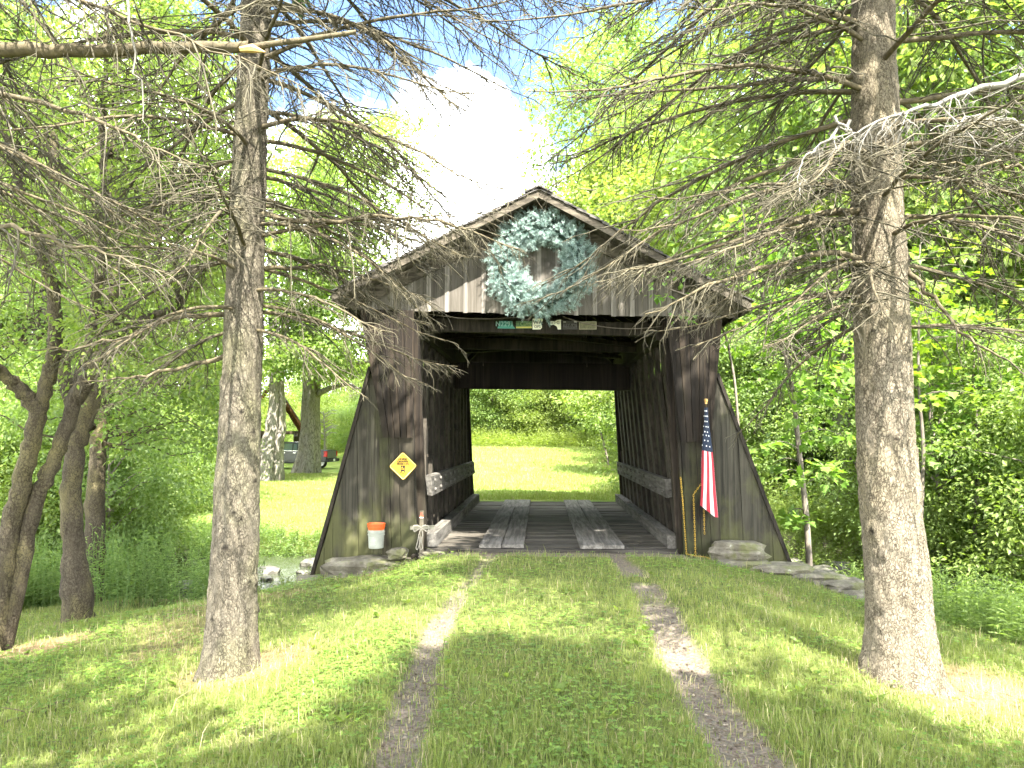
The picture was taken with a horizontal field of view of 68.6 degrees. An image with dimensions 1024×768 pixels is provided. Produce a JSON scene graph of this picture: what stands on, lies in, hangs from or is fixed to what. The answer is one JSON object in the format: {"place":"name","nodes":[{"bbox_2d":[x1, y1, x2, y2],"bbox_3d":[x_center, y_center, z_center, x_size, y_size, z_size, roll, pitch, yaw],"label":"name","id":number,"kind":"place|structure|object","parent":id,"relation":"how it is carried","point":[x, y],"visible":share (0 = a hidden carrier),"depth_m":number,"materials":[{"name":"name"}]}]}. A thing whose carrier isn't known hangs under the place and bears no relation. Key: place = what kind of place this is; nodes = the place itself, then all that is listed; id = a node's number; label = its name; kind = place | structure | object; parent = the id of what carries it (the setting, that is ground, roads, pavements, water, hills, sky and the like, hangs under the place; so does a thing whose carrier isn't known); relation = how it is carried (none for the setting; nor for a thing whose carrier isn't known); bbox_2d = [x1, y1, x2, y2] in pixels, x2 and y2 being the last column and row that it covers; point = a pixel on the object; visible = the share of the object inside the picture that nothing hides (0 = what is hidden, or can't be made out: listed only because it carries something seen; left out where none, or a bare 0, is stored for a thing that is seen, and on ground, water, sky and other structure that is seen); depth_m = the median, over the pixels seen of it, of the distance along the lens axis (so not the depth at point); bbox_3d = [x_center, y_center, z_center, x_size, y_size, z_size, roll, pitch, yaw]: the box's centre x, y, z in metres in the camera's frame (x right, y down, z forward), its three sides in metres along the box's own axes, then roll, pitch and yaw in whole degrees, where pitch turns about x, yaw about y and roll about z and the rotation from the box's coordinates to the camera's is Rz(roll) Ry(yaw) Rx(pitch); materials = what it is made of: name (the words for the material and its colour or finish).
{"place":"outdoors","nodes":[
{"label":"outdoors","id":0,"kind":"place"},
{"bbox_2d":[259,442,619,553],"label":"meadow grass","id":1,"kind":"structure","parent":0,"point":[530,496],"depth_m":26.51,"materials":[{"name":"plant"}]},
{"bbox_2d":[0,542,1023,767],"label":"grass","id":2,"kind":"structure","parent":0,"point":[794,716],"depth_m":5.00,"materials":[{"name":"plant"}]},
{"bbox_2d":[0,404,1023,767],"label":"ground","id":3,"kind":"structure","parent":0,"point":[668,628],"depth_m":5.92,"materials":[{"name":"plant"}]},
{"bbox_2d":[1,691,94,723],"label":"fallen branch","id":4,"kind":"object","parent":3,"relation":"on","point":[36,710],"visible":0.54,"depth_m":5.50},
{"bbox_2d":[0,431,139,582],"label":"bush","id":5,"kind":"object","parent":3,"relation":"on","point":[5,490],"visible":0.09,"depth_m":14.06,"materials":[{"name":"green plant"}]},
{"bbox_2d":[0,0,175,406],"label":"woodland tree","id":6,"kind":"object","parent":3,"relation":"on","point":[10,29],"visible":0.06,"depth_m":23.82,"materials":[{"name":"green plant"}]},
{"bbox_2d":[0,346,208,578],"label":"bush","id":7,"kind":"object","parent":3,"relation":"on","point":[5,422],"visible":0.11,"depth_m":15.17,"materials":[{"name":"green plant"}]},
{"bbox_2d":[0,361,216,587],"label":"bush","id":8,"kind":"object","parent":3,"relation":"on","point":[160,479],"visible":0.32,"depth_m":14.60,"materials":[{"name":"green plant"}]},
{"bbox_2d":[0,0,236,650],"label":"apple tree","id":9,"kind":"object","parent":3,"relation":"on","point":[21,514],"visible":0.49,"depth_m":7.75,"materials":[{"name":"green plant"}]},
{"bbox_2d":[44,439,203,545],"bbox_3d":[-9.857,2.602,17.976,4.555,3.548,5.140,1,-4,-12],"label":"bush","id":10,"kind":"object","parent":3,"relation":"on","point":[154,489],"visible":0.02,"depth_m":18.72,"materials":[{"name":"green plant"}]},
{"bbox_2d":[0,128,265,427],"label":"woodland tree","id":11,"kind":"object","parent":3,"relation":"on","point":[10,335],"depth_m":29.86,"materials":[{"name":"green plant"}]},
{"bbox_2d":[0,3,282,623],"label":"apple tree","id":12,"kind":"object","parent":3,"relation":"on","point":[76,593],"visible":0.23,"depth_m":9.57,"materials":[{"name":"green plant"}]},
{"bbox_2d":[0,124,287,601],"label":"apple tree","id":13,"kind":"object","parent":3,"relation":"on","point":[94,508],"visible":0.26,"depth_m":11.73,"materials":[{"name":"green plant"}]},
{"bbox_2d":[22,518,268,609],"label":"bank herbs","id":14,"kind":"object","parent":3,"relation":"on","point":[46,586],"visible":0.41,"depth_m":11.37,"materials":[{"name":"green plant"}]},
{"bbox_2d":[1,0,328,399],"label":"woodland tree","id":15,"kind":"object","parent":3,"relation":"on","point":[160,7],"visible":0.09,"depth_m":26.27,"materials":[{"name":"green plant"}]},
{"bbox_2d":[118,392,216,529],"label":"bush","id":16,"kind":"object","parent":3,"relation":"on","point":[191,475],"visible":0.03,"depth_m":20.03,"materials":[{"name":"green plant"}]},
{"bbox_2d":[0,0,367,333],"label":"spruce tree","id":17,"kind":"object","parent":3,"relation":"on","point":[67,50],"visible":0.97,"depth_m":4.60,"materials":[{"name":"grey plant"}]},
{"bbox_2d":[131,191,263,410],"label":"woodland tree","id":18,"kind":"object","parent":3,"relation":"on","point":[201,402],"visible":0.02,"depth_m":40.37,"materials":[{"name":"green plant"}]},
{"bbox_2d":[137,406,270,511],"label":"bush","id":19,"kind":"object","parent":3,"relation":"on","point":[208,470],"visible":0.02,"depth_m":25.30,"materials":[{"name":"green plant"}]},
{"bbox_2d":[110,509,322,557],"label":"bank herbs","id":20,"kind":"object","parent":3,"relation":"on","point":[289,540],"visible":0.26,"depth_m":18.12,"materials":[{"name":"green plant"}]},
{"bbox_2d":[163,293,281,428],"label":"woodland tree","id":21,"kind":"object","parent":3,"relation":"on","point":[264,403],"visible":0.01,"depth_m":53.90,"materials":[{"name":"green plant"}]},
{"bbox_2d":[189,409,270,489],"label":"bush","id":22,"kind":"object","parent":3,"relation":"on","point":[216,437],"visible":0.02,"depth_m":32.32,"materials":[{"name":"green plant"}]},
{"bbox_2d":[261,385,300,441],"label":"timber pavilion","id":23,"kind":"structure","parent":3,"relation":"on","point":[293,416],"depth_m":58.27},
{"bbox_2d":[262,361,302,418],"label":"woodland tree","id":24,"kind":"object","parent":3,"relation":"on","point":[289,386],"visible":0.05,"depth_m":84.33,"materials":[{"name":"green plant"}]},
{"bbox_2d":[261,391,321,441],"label":"bush","id":25,"kind":"object","parent":3,"relation":"on","point":[290,399],"visible":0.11,"depth_m":74.16,"materials":[{"name":"green plant"}]},
{"bbox_2d":[221,147,371,480],"bbox_3d":[-12.153,-3.928,39.314,11.052,18.087,11.812,0,-4,2],"label":"old tree","id":26,"kind":"object","parent":3,"relation":"on","point":[272,455],"visible":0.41,"depth_m":38.60,"materials":[{"name":"green plant"}]},
{"bbox_2d":[284,408,325,441],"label":"bush","id":27,"kind":"object","parent":3,"relation":"on","point":[292,425],"visible":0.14,"depth_m":71.53,"materials":[{"name":"green plant"}]},
{"bbox_2d":[284,442,338,467],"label":"pickup truck","id":28,"kind":"object","parent":3,"relation":"on","point":[290,450],"visible":0.2,"depth_m":51.45,"materials":[{"name":"black paint"}]},
{"bbox_2d":[287,382,346,428],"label":"bush","id":29,"kind":"object","parent":3,"relation":"on","point":[296,395],"visible":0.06,"depth_m":80.07,"materials":[{"name":"green plant"}]},
{"bbox_2d":[285,393,354,453],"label":"bush","id":30,"kind":"object","parent":3,"relation":"on","point":[328,400],"visible":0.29,"depth_m":66.17,"materials":[{"name":"green plant"}]},
{"bbox_2d":[0,0,652,682],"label":"spruce tree","id":31,"kind":"object","parent":3,"relation":"on","point":[230,642],"visible":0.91,"depth_m":6.12,"materials":[{"name":"brown plant"}]},
{"bbox_2d":[320,410,337,449],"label":"dead sapling","id":32,"kind":"object","parent":3,"relation":"on","point":[327,428],"visible":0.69,"depth_m":57.42,"materials":[{"name":"plant"}]},
{"bbox_2d":[321,393,358,459],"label":"bush","id":33,"kind":"object","parent":3,"relation":"on","point":[346,411],"visible":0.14,"depth_m":60.79,"materials":[{"name":"green plant"}]},
{"bbox_2d":[320,389,359,417],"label":"bush","id":34,"kind":"object","parent":3,"relation":"on","point":[345,397],"visible":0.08,"depth_m":76.50,"materials":[{"name":"green plant"}]},
{"bbox_2d":[321,364,363,404],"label":"woodland tree","id":35,"kind":"object","parent":3,"relation":"on","point":[352,381],"visible":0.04,"depth_m":80.07,"materials":[{"name":"green plant"}]},
{"bbox_2d":[333,316,369,399],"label":"woodland tree","id":36,"kind":"object","parent":3,"relation":"on","point":[357,367],"visible":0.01,"depth_m":69.80,"materials":[{"name":"green plant"}]},
{"bbox_2d":[264,97,452,472],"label":"old tree","id":37,"kind":"object","parent":3,"relation":"on","point":[308,458],"visible":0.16,"depth_m":45.77,"materials":[{"name":"green plant"}]},
{"bbox_2d":[320,554,413,578],"bbox_3d":[-2.010,2.628,10.584,1.399,0.396,0.764,0,-4,-6],"label":"field stone","id":38,"kind":"object","parent":3,"relation":"on","point":[344,566],"visible":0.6,"depth_m":10.28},
{"bbox_2d":[367,522,385,548],"bbox_3d":[-1.934,2.158,10.680,0.258,0.346,0.258,0,-4,2],"label":"bucket","id":39,"kind":"object","parent":38,"relation":"on","point":[376,532],"visible":1,"depth_m":10.59,"materials":[{"name":"white plastic"}]},
{"bbox_2d":[386,547,408,560],"bbox_3d":[-1.613,2.390,10.550,0.308,0.190,0.229,0,-4,2],"label":"field stone","id":40,"kind":"object","parent":38,"relation":"on","point":[396,553],"visible":0.97,"depth_m":10.46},
{"bbox_2d":[418,550,444,557],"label":"field stone","id":41,"kind":"object","parent":3,"relation":"on","point":[429,552],"visible":0.61,"depth_m":10.43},
{"bbox_2d":[410,510,434,559],"bbox_3d":[-1.249,2.111,10.457,0.342,0.680,0.087,0,-4,2],"label":"wooden cross","id":42,"kind":"object","parent":41,"relation":"on","point":[422,527],"visible":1,"depth_m":10.46,"materials":[{"name":"white wood"}]},
{"bbox_2d":[469,389,521,443],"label":"bush","id":43,"kind":"object","parent":3,"relation":"on","point":[473,418],"visible":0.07,"depth_m":44.23,"materials":[{"name":"green plant"}]},
{"bbox_2d":[469,389,542,437],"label":"bush","id":44,"kind":"object","parent":3,"relation":"on","point":[479,411],"visible":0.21,"depth_m":42.81,"materials":[{"name":"green plant"}]},
{"bbox_2d":[0,551,1023,767],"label":"clover","id":45,"kind":"object","parent":3,"relation":"on","point":[373,658],"visible":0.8,"depth_m":5.34,"materials":[{"name":"green plant"}]},
{"bbox_2d":[469,389,561,441],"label":"bush","id":46,"kind":"object","parent":3,"relation":"on","point":[496,404],"visible":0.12,"depth_m":42.93,"materials":[{"name":"green plant"}]},
{"bbox_2d":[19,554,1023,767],"bbox_3d":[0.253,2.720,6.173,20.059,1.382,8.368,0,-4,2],"label":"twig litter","id":47,"kind":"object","parent":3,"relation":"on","point":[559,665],"visible":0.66,"depth_m":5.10,"materials":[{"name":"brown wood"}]},
{"bbox_2d":[25,565,1023,753],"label":"weeds","id":48,"kind":"object","parent":3,"relation":"on","point":[560,686],"visible":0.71,"depth_m":5.11,"materials":[{"name":"green plant"}]},
{"bbox_2d":[481,390,578,442],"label":"bush","id":49,"kind":"object","parent":3,"relation":"on","point":[520,420],"visible":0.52,"depth_m":41.61,"materials":[{"name":"green plant"}]},
{"bbox_2d":[496,389,582,443],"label":"bush","id":50,"kind":"object","parent":3,"relation":"on","point":[542,412],"visible":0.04,"depth_m":42.34,"materials":[{"name":"green plant"}]},
{"bbox_2d":[471,425,614,447],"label":"meadow herbs","id":51,"kind":"object","parent":3,"relation":"on","point":[503,440],"visible":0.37,"depth_m":38.65,"materials":[{"name":"green plant"}]},
{"bbox_2d":[528,390,597,442],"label":"bush","id":52,"kind":"object","parent":3,"relation":"on","point":[554,395],"visible":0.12,"depth_m":41.20,"materials":[{"name":"green plant"}]},
{"bbox_2d":[372,552,775,767],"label":"gravel","id":53,"kind":"structure","parent":3,"relation":"on","point":[714,730],"depth_m":4.39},
{"bbox_2d":[547,390,615,464],"bbox_3d":[2.958,1.200,26.953,3.414,3.418,3.948,0,-4,2],"label":"meadow tree","id":54,"kind":"object","parent":3,"relation":"on","point":[587,399],"visible":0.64,"depth_m":26.61,"materials":[{"name":"green plant"}]},
{"bbox_2d":[571,414,616,464],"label":"bush","id":55,"kind":"object","parent":3,"relation":"on","point":[600,447],"visible":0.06,"depth_m":30.24,"materials":[{"name":"green plant"}]},
{"bbox_2d":[530,124,672,231],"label":"woodland tree","id":56,"kind":"object","parent":3,"relation":"on","point":[572,186],"visible":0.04,"depth_m":46.31,"materials":[{"name":"green plant"}]},
{"bbox_2d":[490,0,724,210],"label":"woodland tree","id":57,"kind":"object","parent":3,"relation":"on","point":[618,49],"visible":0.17,"depth_m":51.48,"materials":[{"name":"green plant"}]},
{"bbox_2d":[545,83,712,255],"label":"woodland tree","id":58,"kind":"object","parent":3,"relation":"on","point":[595,170],"visible":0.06,"depth_m":41.60,"materials":[{"name":"green plant"}]},
{"bbox_2d":[548,56,735,274],"bbox_3d":[8.866,-7.241,39.723,13.747,20.256,13.895,2,-4,-27],"label":"woodland tree","id":59,"kind":"object","parent":3,"relation":"on","point":[564,192],"visible":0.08,"depth_m":39.49,"materials":[{"name":"green plant"}]},
{"bbox_2d":[571,375,794,492],"bbox_3d":[5.410,1.482,21.626,5.821,4.533,6.568,4,-5,-43],"label":"bush","id":60,"kind":"object","parent":3,"relation":"on","point":[617,475],"visible":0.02,"depth_m":21.51,"materials":[{"name":"green plant"}]},
{"bbox_2d":[639,264,749,425],"bbox_3d":[2.791,0.428,10.871,2.471,4.174,0.752,4,-6,-44],"label":"young maple","id":61,"kind":"object","parent":3,"relation":"on","point":[726,343],"visible":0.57,"depth_m":10.67,"materials":[{"name":"green plant"}]},
{"bbox_2d":[572,0,848,380],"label":"woodland tree","id":62,"kind":"object","parent":3,"relation":"on","point":[641,185],"visible":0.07,"depth_m":29.82,"materials":[{"name":"green plant"}]},
{"bbox_2d":[579,314,845,493],"bbox_3d":[5.049,0.614,19.992,6.695,6.354,6.349,2,-5,-28],"label":"bush","id":63,"kind":"object","parent":3,"relation":"on","point":[747,411],"visible":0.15,"depth_m":19.43,"materials":[{"name":"green plant"}]},
{"bbox_2d":[648,342,799,437],"bbox_3d":[6.952,0.644,25.918,6.451,6.122,6.118,0,-4,-4],"label":"bush","id":64,"kind":"object","parent":3,"relation":"on","point":[748,375],"depth_m":25.32,"materials":[{"name":"green plant"}]},
{"bbox_2d":[454,0,1023,697],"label":"spruce tree","id":65,"kind":"object","parent":3,"relation":"on","point":[900,644],"visible":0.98,"depth_m":5.38,"materials":[{"name":"brown plant"}]},
{"bbox_2d":[708,558,770,568],"bbox_3d":[3.135,2.515,10.340,0.902,0.231,0.507,0,-4,-5],"label":"field stone","id":66,"kind":"object","parent":3,"relation":"on","point":[732,563],"visible":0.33,"depth_m":10.15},
{"bbox_2d":[708,540,771,560],"bbox_3d":[3.167,2.342,10.477,0.868,0.314,0.480,-1,-4,10],"label":"field stone","id":67,"kind":"object","parent":3,"relation":"on","point":[740,550],"visible":0.88,"depth_m":10.31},
{"bbox_2d":[718,356,826,494],"bbox_3d":[6.970,1.382,23.796,5.261,4.929,5.759,-1,-4,11],"label":"bush","id":68,"kind":"object","parent":3,"relation":"on","point":[727,368],"visible":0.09,"depth_m":23.07,"materials":[{"name":"green plant"}]},
{"bbox_2d":[750,561,814,575],"bbox_3d":[3.627,2.563,10.213,0.997,0.252,0.570,0,-4,2],"label":"field stone","id":69,"kind":"object","parent":3,"relation":"on","point":[784,568],"visible":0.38,"depth_m":10.01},
{"bbox_2d":[712,203,855,565],"bbox_3d":[4.565,-0.059,12.361,2.790,5.998,2.765,-1,-4,12],"label":"young maple","id":70,"kind":"object","parent":3,"relation":"on","point":[786,521],"visible":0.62,"depth_m":12.06,"materials":[{"name":"green plant"}]},
{"bbox_2d":[746,402,832,485],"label":"bush","id":71,"kind":"object","parent":3,"relation":"on","point":[805,443],"visible":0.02,"depth_m":24.38,"materials":[{"name":"green plant"}]},
{"bbox_2d":[562,0,1023,509],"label":"woodland tree","id":72,"kind":"object","parent":3,"relation":"on","point":[842,246],"visible":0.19,"depth_m":21.41,"materials":[{"name":"green plant"}]},
{"bbox_2d":[736,331,853,458],"bbox_3d":[10.028,0.634,26.445,6.235,5.918,5.913,-4,-5,42],"label":"bush","id":73,"kind":"object","parent":3,"relation":"on","point":[776,367],"visible":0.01,"depth_m":26.20,"materials":[{"name":"green plant"}]},
{"bbox_2d":[749,353,855,496],"bbox_3d":[10.024,1.430,23.590,5.127,4.803,5.612,-3,-5,38],"label":"bush","id":74,"kind":"object","parent":3,"relation":"on","point":[826,457],"visible":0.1,"depth_m":23.11,"materials":[{"name":"green plant"}]},
{"bbox_2d":[792,569,846,585],"bbox_3d":[4.096,2.614,10.047,0.816,0.236,0.632,0,-4,2],"label":"field stone","id":75,"kind":"object","parent":3,"relation":"on","point":[816,575],"visible":0.49,"depth_m":9.85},
{"bbox_2d":[655,71,1000,409],"bbox_3d":[12.345,-4.598,29.293,14.209,16.216,13.758,-1,-4,19],"label":"woodland tree","id":76,"kind":"object","parent":3,"relation":"on","point":[730,194],"visible":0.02,"depth_m":27.51,"materials":[{"name":"green plant"}]},
{"bbox_2d":[820,577,864,592],"bbox_3d":[4.330,2.658,9.770,0.750,0.212,0.592,0,-4,2],"label":"field stone","id":77,"kind":"object","parent":3,"relation":"on","point":[850,583],"visible":0.35,"depth_m":9.60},
{"bbox_2d":[840,590,864,599],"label":"field stone","id":78,"kind":"object","parent":3,"relation":"on","point":[856,593],"visible":0.14,"depth_m":9.32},
{"bbox_2d":[695,0,1023,415],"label":"woodland tree","id":79,"kind":"object","parent":3,"relation":"on","point":[920,207],"visible":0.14,"depth_m":19.24,"materials":[{"name":"green plant"}]},
{"bbox_2d":[737,0,1023,326],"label":"woodland tree","id":80,"kind":"object","parent":3,"relation":"on","point":[1004,74],"visible":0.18,"depth_m":18.86,"materials":[{"name":"green plant"}]},
{"bbox_2d":[811,406,962,507],"bbox_3d":[10.020,2.186,19.396,4.428,3.449,4.997,-2,-4,21],"label":"bush","id":81,"kind":"object","parent":3,"relation":"on","point":[929,480],"visible":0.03,"depth_m":18.89,"materials":[{"name":"green plant"}]},
{"bbox_2d":[761,298,1023,578],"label":"bush","id":82,"kind":"object","parent":3,"relation":"on","point":[951,355],"visible":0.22,"depth_m":14.96,"materials":[{"name":"green plant"}]},
{"bbox_2d":[762,474,1022,570],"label":"bank herbs","id":83,"kind":"object","parent":3,"relation":"on","point":[826,518],"visible":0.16,"depth_m":17.11,"materials":[{"name":"green plant"}]},
{"bbox_2d":[773,0,1023,343],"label":"spruce tree","id":84,"kind":"object","parent":3,"relation":"on","point":[994,85],"visible":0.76,"depth_m":4.53,"materials":[{"name":"grey plant"}]},
{"bbox_2d":[810,292,1023,522],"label":"bush","id":85,"kind":"object","parent":3,"relation":"on","point":[989,325],"visible":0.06,"depth_m":17.79,"materials":[{"name":"green plant"}]},
{"bbox_2d":[829,555,1023,648],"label":"bank herbs","id":86,"kind":"object","parent":3,"relation":"on","point":[997,615],"visible":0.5,"depth_m":8.24,"materials":[{"name":"green plant"}]},
{"bbox_2d":[851,238,1016,515],"bbox_3d":[7.522,0.083,13.668,3.212,5.482,3.108,0,-4,2],"label":"young maple","id":87,"kind":"object","parent":3,"relation":"on","point":[923,376],"visible":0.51,"depth_m":13.56,"materials":[{"name":"green plant"}]},
{"bbox_2d":[846,444,1023,587],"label":"bush","id":88,"kind":"object","parent":3,"relation":"on","point":[933,543],"visible":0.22,"depth_m":14.47,"materials":[{"name":"green plant"}]},
{"bbox_2d":[914,323,1023,537],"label":"young maple","id":89,"kind":"object","parent":3,"relation":"on","point":[933,463],"visible":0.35,"depth_m":14.39,"materials":[{"name":"green plant"}]},
{"bbox_2d":[915,288,1023,566],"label":"bush","id":90,"kind":"object","parent":3,"relation":"on","point":[1001,396],"visible":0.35,"depth_m":13.76,"materials":[{"name":"green plant"}]},
{"bbox_2d":[917,365,1023,605],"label":"bush","id":91,"kind":"object","parent":3,"relation":"on","point":[1008,419],"visible":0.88,"depth_m":12.07,"materials":[{"name":"green plant"}]},
{"bbox_2d":[2,0,1023,401],"label":"sky","id":92,"kind":"structure","parent":0,"point":[494,161],"materials":[{"name":"white"}]},
{"bbox_2d":[28,552,1022,622],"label":"creek water","id":93,"kind":"structure","parent":0,"point":[288,566],"depth_m":15.71,"materials":[{"name":"grey liquid"}]},
{"bbox_2d":[152,565,312,602],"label":"waterside herbs","id":94,"kind":"object","parent":93,"relation":"on","point":[282,581],"visible":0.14,"depth_m":11.47,"materials":[{"name":"green plant"}]},
{"bbox_2d":[258,566,280,574],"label":"creek rock","id":95,"kind":"object","parent":93,"relation":"in","point":[272,570],"visible":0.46,"depth_m":15.22,"materials":[{"name":"stone"}]},
{"bbox_2d":[821,561,854,570],"bbox_3d":[6.906,3.885,15.821,0.468,0.327,0.718,2,-4,-24],"label":"creek rock","id":96,"kind":"object","parent":93,"relation":"in","point":[838,566],"visible":0.34,"depth_m":15.61,"materials":[{"name":"stone"}]},
{"bbox_3d":[0.914,3.475,11.306,7.264,1.099,0.710,0,-4,2],"label":"stone abutment","id":97,"kind":"object","parent":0,"visible":0},
{"bbox_2d":[310,185,791,574],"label":"covered bridge","id":98,"kind":"structure","parent":97,"relation":"on","point":[659,415],"depth_m":11.10,"materials":[{"name":"brown wood"}]},
{"bbox_2d":[390,453,415,478],"bbox_3d":[-1.581,1.189,10.877,0.385,0.385,0.011,0,-4,2],"label":"road sign","id":99,"kind":"object","parent":98,"relation":"attached to","point":[402,465],"visible":1,"depth_m":10.88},
{"bbox_2d":[496,321,514,328],"bbox_3d":[-0.097,-0.906,11.462,0.299,0.114,0.010,1,-4,2],"label":"licence plate","id":100,"kind":"object","parent":98,"relation":"attached to","point":[505,324],"visible":1,"depth_m":11.46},
{"bbox_2d":[483,206,600,326],"bbox_3d":[0.433,-1.733,10.871,1.817,1.851,0.671,0,-4,2],"label":"wreath","id":101,"kind":"object","parent":98,"relation":"hanging from","point":[558,231],"visible":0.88,"depth_m":10.82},
{"bbox_2d":[579,321,596,329],"bbox_3d":[1.153,-0.890,11.412,0.266,0.124,0.009,0,-4,2],"label":"licence plate","id":102,"kind":"object","parent":98,"relation":"attached to","point":[582,326],"visible":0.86,"depth_m":11.41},
{"bbox_2d":[680,479,709,558],"bbox_3d":[2.607,1.893,10.576,0.452,1.152,0.181,-1,-4,11],"label":"plastic chain","id":103,"kind":"object","parent":98,"relation":"hanging from","point":[695,555],"visible":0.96,"depth_m":10.63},
{"bbox_2d":[700,398,717,516],"bbox_3d":[2.789,1.044,10.658,0.214,1.685,0.196,3,-5,-38],"label":"flag","id":104,"kind":"object","parent":98,"relation":"attached to","point":[708,501],"visible":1,"depth_m":10.61,"materials":[{"name":"multicoloured fabric"}]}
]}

